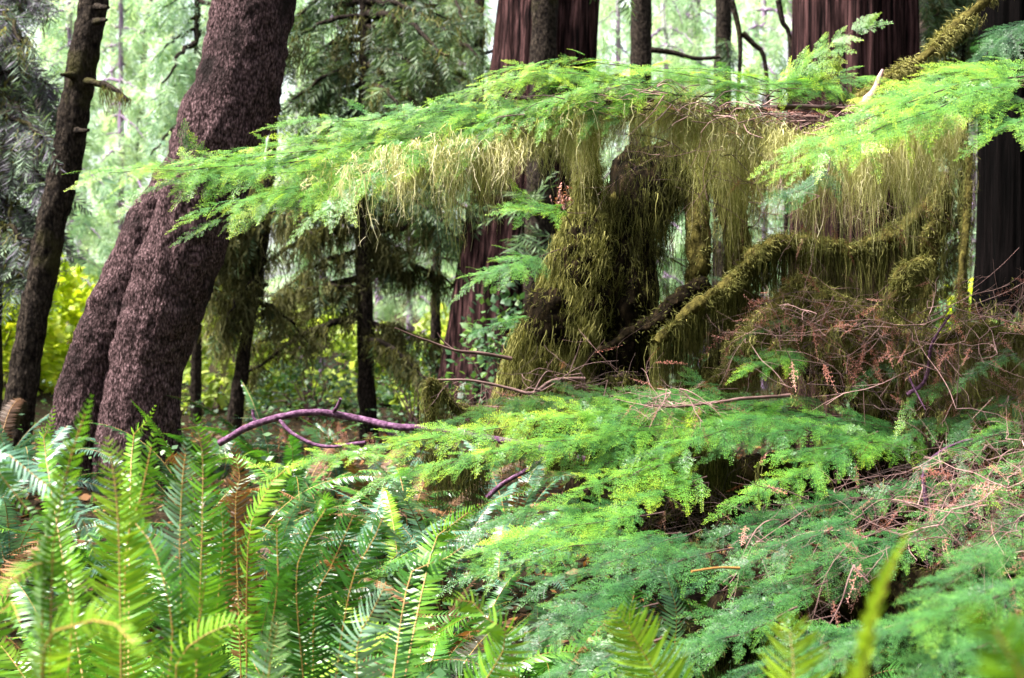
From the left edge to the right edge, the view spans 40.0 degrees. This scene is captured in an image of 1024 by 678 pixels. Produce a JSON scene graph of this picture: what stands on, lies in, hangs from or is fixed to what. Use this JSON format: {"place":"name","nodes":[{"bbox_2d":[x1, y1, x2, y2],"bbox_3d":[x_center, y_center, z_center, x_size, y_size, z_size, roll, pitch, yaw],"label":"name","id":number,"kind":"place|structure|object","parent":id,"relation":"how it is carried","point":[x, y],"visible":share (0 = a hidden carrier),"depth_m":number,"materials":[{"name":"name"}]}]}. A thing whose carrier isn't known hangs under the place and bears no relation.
{"place":"outdoors","nodes":[
{"label":"outdoors","id":0,"kind":"place"},
{"bbox_2d":[3,0,969,283],"label":"sky","id":1,"kind":"structure","parent":0,"point":[494,6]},
{"bbox_2d":[0,278,1023,677],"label":"ground","id":2,"kind":"structure","parent":0,"point":[298,426],"depth_m":8.03,"materials":[{"name":"soil"}]},
{"bbox_2d":[2,284,69,399],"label":"leafy shrub","id":3,"kind":"object","parent":2,"relation":"on","point":[48,366],"visible":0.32,"depth_m":18.94,"materials":[{"name":"green plant"}]},
{"bbox_2d":[0,0,94,420],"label":"conifer","id":4,"kind":"object","parent":2,"relation":"on","point":[23,137],"visible":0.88,"depth_m":11.06,"materials":[{"name":"green plant"}]},
{"bbox_2d":[2,253,95,383],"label":"leafy shrub","id":5,"kind":"object","parent":2,"relation":"on","point":[70,301],"visible":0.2,"depth_m":19.71,"materials":[{"name":"yellow plant"}]},
{"bbox_2d":[0,442,101,673],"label":"sword fern","id":6,"kind":"object","parent":2,"relation":"on","point":[12,606],"visible":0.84,"depth_m":3.48,"materials":[{"name":"green plant"}]},
{"bbox_2d":[0,497,122,576],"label":"sword fern","id":7,"kind":"object","parent":2,"relation":"on","point":[6,545],"visible":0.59,"depth_m":7.24,"materials":[{"name":"green plant"}]},
{"bbox_2d":[0,422,126,500],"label":"sword fern","id":8,"kind":"object","parent":2,"relation":"on","point":[4,438],"visible":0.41,"depth_m":8.45,"materials":[{"name":"green plant"}]},
{"bbox_2d":[1,0,131,469],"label":"slim tree","id":9,"kind":"object","parent":2,"relation":"on","point":[81,82],"visible":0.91,"depth_m":10.41,"materials":[{"name":"brown plant"}]},
{"bbox_2d":[25,0,120,343],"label":"young hemlock","id":10,"kind":"object","parent":2,"relation":"on","point":[75,228],"visible":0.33,"depth_m":20.83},
{"bbox_2d":[0,394,146,677],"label":"sword fern","id":11,"kind":"object","parent":2,"relation":"on","point":[40,668],"visible":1,"depth_m":2.90,"materials":[{"name":"green plant"}]},
{"bbox_2d":[35,405,200,677],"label":"sword fern","id":12,"kind":"object","parent":2,"relation":"on","point":[132,543],"visible":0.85,"depth_m":3.30,"materials":[{"name":"green plant"}]},
{"bbox_2d":[77,0,170,281],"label":"young hemlock","id":13,"kind":"object","parent":2,"relation":"on","point":[126,60],"visible":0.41,"depth_m":22.96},
{"bbox_2d":[36,0,296,491],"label":"leaning spruce","id":14,"kind":"object","parent":2,"relation":"on","point":[140,320],"visible":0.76,"depth_m":8.99,"materials":[{"name":"brown plant"}]},
{"bbox_2d":[133,0,258,423],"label":"young hemlock","id":15,"kind":"object","parent":2,"relation":"on","point":[181,75],"visible":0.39,"depth_m":15.93,"materials":[{"name":"green plant"}]},
{"bbox_2d":[73,399,318,527],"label":"sword fern","id":16,"kind":"object","parent":2,"relation":"on","point":[170,458],"visible":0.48,"depth_m":7.89,"materials":[{"name":"green plant"}]},
{"bbox_2d":[155,414,239,677],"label":"sword fern","id":17,"kind":"object","parent":2,"relation":"on","point":[215,555],"visible":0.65,"depth_m":3.80,"materials":[{"name":"green plant"}]},
{"bbox_2d":[154,559,254,677],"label":"sword fern","id":18,"kind":"object","parent":2,"relation":"on","point":[187,660],"visible":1,"depth_m":3.27,"materials":[{"name":"green plant"}]},
{"bbox_2d":[81,470,400,568],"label":"sword fern","id":19,"kind":"object","parent":2,"relation":"on","point":[267,525],"visible":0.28,"depth_m":7.53,"materials":[{"name":"green plant"}]},
{"bbox_2d":[181,299,303,414],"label":"leafy shrub","id":20,"kind":"object","parent":2,"relation":"on","point":[208,378],"visible":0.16,"depth_m":17.55,"materials":[{"name":"green plant"}]},
{"bbox_2d":[120,500,383,603],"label":"sword fern","id":21,"kind":"object","parent":2,"relation":"on","point":[291,521],"visible":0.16,"depth_m":6.89,"materials":[{"name":"green plant"}]},
{"bbox_2d":[85,558,419,656],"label":"sword fern","id":22,"kind":"object","parent":2,"relation":"on","point":[262,610],"visible":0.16,"depth_m":6.20,"materials":[{"name":"green plant"}]},
{"bbox_2d":[198,86,327,436],"bbox_3d":[-2.389,-1.773,13.019,1.388,6.003,1.379,0,0,0],"label":"dead conifer","id":23,"kind":"object","parent":2,"relation":"on","point":[240,286],"visible":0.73,"depth_m":12.88,"materials":[{"name":"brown plant"}]},
{"bbox_2d":[218,443,310,677],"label":"sword fern","id":24,"kind":"object","parent":2,"relation":"on","point":[250,600],"visible":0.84,"depth_m":4.02,"materials":[{"name":"green plant"}]},
{"bbox_2d":[243,613,292,677],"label":"sword fern","id":25,"kind":"object","parent":2,"relation":"on","point":[263,652],"visible":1,"depth_m":3.10,"materials":[{"name":"green plant"}]},
{"bbox_2d":[149,380,390,504],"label":"sword fern","id":26,"kind":"object","parent":2,"relation":"on","point":[252,404],"visible":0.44,"depth_m":9.10,"materials":[{"name":"green plant"}]},
{"bbox_2d":[203,302,395,408],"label":"leafy shrub","id":27,"kind":"object","parent":2,"relation":"on","point":[353,357],"visible":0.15,"depth_m":18.11,"materials":[{"name":"green plant"}]},
{"bbox_2d":[242,346,358,426],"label":"dark bush","id":28,"kind":"object","parent":2,"relation":"on","point":[343,384],"visible":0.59,"depth_m":15.98,"materials":[{"name":"green plant"}]},
{"bbox_2d":[210,433,412,509],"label":"sword fern","id":29,"kind":"object","parent":2,"relation":"on","point":[311,476],"visible":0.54,"depth_m":8.25,"materials":[{"name":"green plant"}]},
{"bbox_2d":[274,0,359,371],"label":"young hemlock","id":30,"kind":"object","parent":2,"relation":"on","point":[301,2],"visible":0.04,"depth_m":23.97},
{"bbox_2d":[274,497,392,677],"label":"sword fern","id":31,"kind":"object","parent":2,"relation":"on","point":[302,602],"visible":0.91,"depth_m":3.92,"materials":[{"name":"green plant"}]},
{"bbox_2d":[202,609,477,677],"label":"sword fern","id":32,"kind":"object","parent":2,"relation":"on","point":[232,670],"visible":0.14,"depth_m":5.63,"materials":[{"name":"green plant"}]},
{"bbox_2d":[204,0,501,444],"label":"dark conifer","id":33,"kind":"object","parent":2,"relation":"on","point":[388,263],"visible":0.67,"depth_m":13.87,"materials":[{"name":"green plant"}]},
{"bbox_2d":[211,477,502,612],"bbox_3d":[-0.745,1.053,6.909,1.432,0.611,1.712,0,0,0],"label":"sword fern","id":34,"kind":"object","parent":2,"relation":"on","point":[412,541],"visible":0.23,"depth_m":6.98,"materials":[{"name":"green plant"}]},
{"bbox_2d":[248,475,470,558],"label":"sword fern","id":35,"kind":"object","parent":2,"relation":"on","point":[321,499],"visible":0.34,"depth_m":7.78,"materials":[{"name":"green plant"}]},
{"bbox_2d":[193,612,570,677],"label":"sword fern","id":36,"kind":"object","parent":2,"relation":"on","point":[449,658],"visible":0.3,"depth_m":5.00,"materials":[{"name":"green plant"}]},
{"bbox_2d":[269,419,510,526],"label":"sword fern","id":37,"kind":"object","parent":2,"relation":"on","point":[353,470],"visible":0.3,"depth_m":8.04,"materials":[{"name":"green plant"}]},
{"bbox_2d":[235,488,547,616],"bbox_3d":[-0.566,1.039,6.917,1.758,0.659,1.327,0,0,-30],"label":"sword fern","id":38,"kind":"object","parent":2,"relation":"on","point":[385,497],"visible":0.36,"depth_m":7.05,"materials":[{"name":"green plant"}]},
{"bbox_2d":[260,459,523,569],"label":"sword fern","id":39,"kind":"object","parent":2,"relation":"on","point":[404,484],"visible":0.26,"depth_m":7.93,"materials":[{"name":"green plant"}]},
{"bbox_2d":[352,341,439,434],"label":"dark bush","id":40,"kind":"object","parent":2,"relation":"on","point":[385,395],"visible":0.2,"depth_m":15.49,"materials":[{"name":"green plant"}]},
{"bbox_2d":[371,1,451,338],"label":"young hemlock","id":41,"kind":"object","parent":2,"relation":"on","point":[390,306],"visible":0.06,"depth_m":23.97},
{"bbox_2d":[284,573,552,677],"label":"sword fern","id":42,"kind":"object","parent":2,"relation":"on","point":[455,629],"visible":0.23,"depth_m":5.67,"materials":[{"name":"green plant"}]},
{"bbox_2d":[353,0,494,376],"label":"dark conifer","id":43,"kind":"object","parent":2,"relation":"on","point":[456,10],"visible":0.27,"depth_m":16.50,"materials":[{"name":"green plant"}]},
{"bbox_2d":[328,504,533,677],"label":"sword fern","id":44,"kind":"object","parent":2,"relation":"on","point":[493,630],"visible":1,"depth_m":3.89,"materials":[{"name":"green plant"}]},
{"bbox_2d":[320,459,547,611],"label":"sword fern","id":45,"kind":"object","parent":2,"relation":"on","point":[402,498],"visible":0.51,"depth_m":6.92,"materials":[{"name":"green plant"}]},
{"bbox_2d":[352,622,538,677],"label":"sword fern","id":46,"kind":"object","parent":2,"relation":"on","point":[480,638],"visible":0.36,"depth_m":5.17,"materials":[{"name":"green plant"}]},
{"bbox_2d":[384,439,575,537],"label":"sword fern","id":47,"kind":"object","parent":2,"relation":"on","point":[519,501],"visible":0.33,"depth_m":8.23,"materials":[{"name":"green plant"}]},
{"bbox_2d":[432,281,528,465],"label":"dark bush","id":48,"kind":"object","parent":2,"relation":"on","point":[479,343],"visible":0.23,"depth_m":11.87,"materials":[{"name":"green plant"}]},
{"bbox_2d":[358,570,615,666],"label":"sword fern","id":49,"kind":"object","parent":2,"relation":"on","point":[503,592],"visible":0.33,"depth_m":6.16,"materials":[{"name":"green plant"}]},
{"bbox_2d":[360,478,639,602],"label":"sword fern","id":50,"kind":"object","parent":2,"relation":"on","point":[433,515],"visible":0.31,"depth_m":7.24,"materials":[{"name":"green plant"}]},
{"bbox_2d":[0,356,1023,677],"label":"undergrowth","id":51,"kind":"object","parent":2,"relation":"on","point":[438,672],"visible":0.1,"depth_m":7.84,"materials":[{"name":"green plant"}]},
{"bbox_2d":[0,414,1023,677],"bbox_3d":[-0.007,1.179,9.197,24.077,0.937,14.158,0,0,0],"label":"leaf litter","id":52,"kind":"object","parent":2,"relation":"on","point":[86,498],"visible":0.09,"depth_m":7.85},
{"bbox_2d":[427,0,599,449],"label":"redwood tree","id":53,"kind":"object","parent":2,"relation":"on","point":[577,25],"visible":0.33,"depth_m":13.09,"materials":[{"name":"brown plant"}]},
{"bbox_2d":[411,596,662,677],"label":"sword fern","id":54,"kind":"object","parent":2,"relation":"on","point":[542,667],"visible":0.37,"depth_m":5.53,"materials":[{"name":"green plant"}]},
{"bbox_2d":[414,0,721,453],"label":"slim tree","id":55,"kind":"object","parent":2,"relation":"on","point":[539,230],"visible":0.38,"depth_m":12.19,"materials":[{"name":"brown plant"}]},
{"bbox_2d":[476,126,762,495],"bbox_3d":[0.574,-0.194,7.126,1.556,1.914,0.800,0,0,-27],"label":"mossy stump","id":56,"kind":"object","parent":2,"relation":"on","point":[599,286],"visible":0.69,"depth_m":6.94,"materials":[{"name":"plant"}]},
{"bbox_2d":[449,245,559,304],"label":"hemlock branch","id":57,"kind":"object","parent":56,"relation":"attached to","point":[489,272],"visible":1,"depth_m":6.64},
{"bbox_2d":[425,302,676,493],"bbox_3d":[0.179,0.302,6.412,1.220,0.930,1.212,0,0,0],"label":"dead branch","id":58,"kind":"object","parent":56,"relation":"attached to","point":[626,373],"visible":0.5,"depth_m":6.43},
{"bbox_2d":[217,398,586,488],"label":"bare branch","id":59,"kind":"object","parent":58,"relation":"attached to","point":[280,417],"visible":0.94,"depth_m":6.99,"materials":[{"name":"purple plant"}]},
{"bbox_2d":[412,376,491,451],"bbox_3d":[-0.279,0.371,6.334,0.380,0.420,0.122,0,0,-28],"label":"mossy limb","id":60,"kind":"object","parent":58,"relation":"attached to","point":[432,387],"visible":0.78,"depth_m":6.31,"materials":[{"name":"green plant"}]},
{"bbox_2d":[594,0,672,279],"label":"young hemlock","id":61,"kind":"object","parent":2,"relation":"on","point":[607,10],"visible":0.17,"depth_m":24.96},
{"bbox_2d":[599,601,695,677],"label":"sword fern","id":62,"kind":"object","parent":2,"relation":"on","point":[674,670],"visible":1,"depth_m":3.30,"materials":[{"name":"green plant"}]},
{"bbox_2d":[608,557,686,676],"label":"sword fern","id":63,"kind":"object","parent":2,"relation":"on","point":[671,631],"visible":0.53,"depth_m":4.29,"materials":[{"name":"green plant"}]},
{"bbox_2d":[594,0,708,409],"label":"slim tree","id":64,"kind":"object","parent":2,"relation":"on","point":[641,42],"visible":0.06,"depth_m":15.90,"materials":[{"name":"brown plant"}]},
{"bbox_2d":[617,0,713,303],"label":"young hemlock","id":65,"kind":"object","parent":2,"relation":"on","point":[664,26],"visible":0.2,"depth_m":23.80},
{"bbox_2d":[603,0,787,404],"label":"slim tree","id":66,"kind":"object","parent":2,"relation":"on","point":[723,34],"visible":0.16,"depth_m":16.91,"materials":[{"name":"brown plant"}]},
{"bbox_2d":[653,0,752,290],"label":"young hemlock","id":67,"kind":"object","parent":2,"relation":"on","point":[707,40],"visible":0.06,"depth_m":25.77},
{"bbox_2d":[650,0,791,429],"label":"bare branches","id":68,"kind":"object","parent":2,"relation":"on","point":[745,35],"visible":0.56,"depth_m":14.98,"materials":[{"name":"brown plant"}]},
{"bbox_2d":[711,0,791,389],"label":"young hemlock","id":69,"kind":"object","parent":2,"relation":"on","point":[771,40],"visible":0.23,"depth_m":21.84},
{"bbox_2d":[555,437,1023,637],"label":"rotting log","id":70,"kind":"object","parent":2,"relation":"on","point":[747,474],"visible":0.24,"depth_m":6.22,"materials":[{"name":"plant"}]},
{"bbox_2d":[534,443,803,588],"bbox_3d":[0.574,0.724,5.776,1.057,0.633,1.046,0,0,41],"label":"dead branch","id":71,"kind":"object","parent":70,"relation":"on","point":[677,511],"visible":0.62,"depth_m":5.71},
{"bbox_2d":[805,283,881,441],"bbox_3d":[1.492,0.127,6.365,0.429,0.785,0.186,0,0,41],"label":"mossy limb","id":72,"kind":"object","parent":70,"relation":"on","point":[822,297],"visible":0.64,"depth_m":6.30,"materials":[{"name":"plant"}]},
{"bbox_2d":[677,413,1023,590],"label":"dead branch","id":73,"kind":"object","parent":70,"relation":"on","point":[860,490],"visible":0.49,"depth_m":5.45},
{"bbox_2d":[662,467,949,575],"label":"hemlock branch","id":74,"kind":"object","parent":73,"relation":"attached to","point":[769,514],"visible":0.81,"depth_m":5.35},
{"bbox_2d":[874,409,1023,649],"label":"dead branch","id":75,"kind":"object","parent":73,"relation":"on","point":[985,484],"visible":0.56,"depth_m":5.06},
{"bbox_2d":[908,417,1023,574],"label":"hemlock branch","id":76,"kind":"object","parent":73,"relation":"attached to","point":[1011,520],"visible":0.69,"depth_m":5.10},
{"bbox_2d":[738,270,1008,488],"bbox_3d":[1.633,0.206,6.162,1.395,1.040,1.132,0,0,0],"label":"dead branch","id":77,"kind":"object","parent":70,"relation":"on","point":[774,342],"visible":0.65,"depth_m":6.06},
{"bbox_2d":[699,267,925,425],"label":"dead branch","id":78,"kind":"object","parent":77,"relation":"on","point":[791,322],"visible":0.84,"depth_m":6.15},
{"bbox_2d":[62,13,1023,300],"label":"hemlock branch","id":79,"kind":"object","parent":78,"relation":"attached to","point":[918,147],"visible":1,"depth_m":5.84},
{"bbox_2d":[595,111,961,297],"bbox_3d":[1.178,-0.562,6.154,1.562,0.813,1.074,0,0,-20],"label":"moss","id":80,"kind":"object","parent":79,"relation":"hanging from","point":[775,214],"visible":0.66,"depth_m":6.03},
{"bbox_2d":[844,0,1014,118],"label":"mossy limb","id":81,"kind":"object","parent":79,"relation":"attached to","point":[945,38],"visible":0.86,"depth_m":6.50,"materials":[{"name":"green plant"}]},
{"bbox_2d":[864,264,1023,489],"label":"dead branch","id":82,"kind":"object","parent":70,"relation":"on","point":[974,397],"visible":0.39,"depth_m":5.99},
{"bbox_2d":[718,269,1023,457],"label":"mossy limb","id":83,"kind":"object","parent":82,"relation":"on","point":[795,282],"visible":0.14,"depth_m":6.53,"materials":[{"name":"brown plant"}]},
{"bbox_2d":[707,280,817,439],"bbox_3d":[1.152,0.103,6.345,0.726,0.758,0.182,0,0,-37],"label":"mossy limb","id":84,"kind":"object","parent":83,"relation":"on","point":[719,381],"visible":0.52,"depth_m":6.29,"materials":[{"name":"plant"}]},
{"bbox_2d":[878,252,935,357],"bbox_3d":[1.836,-0.127,6.592,0.330,0.622,0.180,0,0,-12],"label":"mossy limb","id":85,"kind":"object","parent":83,"relation":"on","point":[907,277],"visible":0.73,"depth_m":6.57,"materials":[{"name":"green plant"}]},
{"bbox_2d":[774,255,1023,497],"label":"dead branch","id":86,"kind":"object","parent":82,"relation":"on","point":[981,316],"visible":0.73,"depth_m":5.94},
{"bbox_2d":[736,316,1023,469],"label":"hemlock branch","id":87,"kind":"object","parent":86,"relation":"on","point":[972,374],"visible":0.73,"depth_m":5.88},
{"bbox_2d":[244,367,941,533],"bbox_3d":[0.447,0.465,5.773,3.010,0.698,1.140,0,0,-8],"label":"hemlock branch","id":88,"kind":"object","parent":87,"relation":"attached to","point":[456,469],"visible":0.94,"depth_m":5.65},
{"bbox_2d":[517,445,710,545],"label":"hemlock branch","id":89,"kind":"object","parent":88,"relation":"attached to","point":[643,474],"visible":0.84,"depth_m":5.39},
{"bbox_2d":[365,486,680,599],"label":"hemlock branch","id":90,"kind":"object","parent":89,"relation":"attached to","point":[588,543],"visible":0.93,"depth_m":4.95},
{"bbox_2d":[469,529,733,677],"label":"hemlock branch","id":91,"kind":"object","parent":90,"relation":"attached to","point":[594,608],"visible":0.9,"depth_m":4.52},
{"bbox_2d":[853,394,1023,470],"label":"hemlock branch","id":92,"kind":"object","parent":86,"relation":"attached to","point":[959,425],"visible":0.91,"depth_m":5.87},
{"bbox_2d":[868,317,1023,439],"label":"mossy limb","id":93,"kind":"object","parent":82,"relation":"on","point":[1018,337],"visible":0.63,"depth_m":6.10,"materials":[{"name":"plant"}]},
{"bbox_2d":[757,611,833,677],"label":"sword fern","id":94,"kind":"object","parent":2,"relation":"on","point":[804,663],"visible":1,"depth_m":2.60,"materials":[{"name":"green plant"}]},
{"bbox_2d":[659,534,981,677],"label":"branch","id":95,"kind":"object","parent":2,"relation":"on","point":[896,588],"visible":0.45,"depth_m":4.83,"materials":[{"name":"plant"}]},
{"bbox_2d":[699,504,978,649],"bbox_3d":[1.125,0.787,4.772,1.314,0.378,0.344,0,0,-34],"label":"hemlock branch","id":96,"kind":"object","parent":95,"relation":"on","point":[884,546],"visible":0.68,"depth_m":4.78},
{"bbox_2d":[718,413,1023,676],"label":"dead branch","id":97,"kind":"object","parent":95,"relation":"on","point":[916,525],"visible":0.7,"depth_m":4.71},
{"bbox_2d":[634,513,867,677],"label":"hemlock branch","id":98,"kind":"object","parent":97,"relation":"attached to","point":[720,633],"visible":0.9,"depth_m":4.29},
{"bbox_2d":[540,617,901,677],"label":"hemlock branch","id":99,"kind":"object","parent":98,"relation":"attached to","point":[604,657],"visible":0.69,"depth_m":3.83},
{"bbox_2d":[672,272,1023,494],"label":"rotting log","id":100,"kind":"object","parent":2,"relation":"on","point":[806,377],"visible":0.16,"depth_m":7.14,"materials":[{"name":"brown wood"}]},
{"bbox_2d":[644,191,955,441],"bbox_3d":[1.377,-0.101,6.856,1.678,1.361,0.346,0,0,-18],"label":"mossy limb","id":101,"kind":"object","parent":100,"relation":"on","point":[675,333],"visible":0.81,"depth_m":6.86,"materials":[{"name":"green plant"}]},
{"bbox_2d":[910,170,957,331],"bbox_3d":[2.088,-0.279,6.978,0.250,1.109,0.204,0,0,21],"label":"mossy limb","id":102,"kind":"object","parent":101,"relation":"attached to","point":[933,254],"visible":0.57,"depth_m":6.94,"materials":[{"name":"green plant"}]},
{"bbox_2d":[951,143,979,400],"bbox_3d":[2.404,-0.353,7.457,0.154,1.422,0.418,0,0,21],"label":"mossy limb","id":103,"kind":"object","parent":100,"relation":"on","point":[966,226],"visible":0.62,"depth_m":7.49,"materials":[{"name":"green plant"}]},
{"bbox_2d":[777,0,919,460],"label":"redwood tree","id":104,"kind":"object","parent":2,"relation":"on","point":[879,49],"visible":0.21,"depth_m":12.07,"materials":[{"name":"brown plant"}]},
{"bbox_2d":[842,523,913,677],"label":"sword fern","id":105,"kind":"object","parent":2,"relation":"on","point":[866,638],"visible":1,"depth_m":1.60,"materials":[{"name":"green plant"}]},
{"bbox_2d":[791,533,1023,677],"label":"hemlock branch","id":106,"kind":"object","parent":2,"relation":"on","point":[943,612],"visible":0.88,"depth_m":2.94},
{"bbox_2d":[918,0,977,331],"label":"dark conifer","id":107,"kind":"object","parent":2,"relation":"on","point":[938,11],"visible":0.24,"depth_m":12.72,"materials":[{"name":"green plant"}]},
{"bbox_2d":[958,599,1023,677],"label":"sword fern","id":108,"kind":"object","parent":2,"relation":"on","point":[993,670],"visible":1,"depth_m":1.35,"materials":[{"name":"green plant"}]},
{"bbox_2d":[970,0,1023,366],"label":"redwood tree","id":109,"kind":"object","parent":2,"relation":"on","point":[1000,212],"visible":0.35,"depth_m":9.30,"materials":[{"name":"brown plant"}]},
{"bbox_2d":[958,21,1023,74],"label":"hemlock branch","id":110,"kind":"object","parent":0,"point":[1001,39],"visible":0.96,"depth_m":8.24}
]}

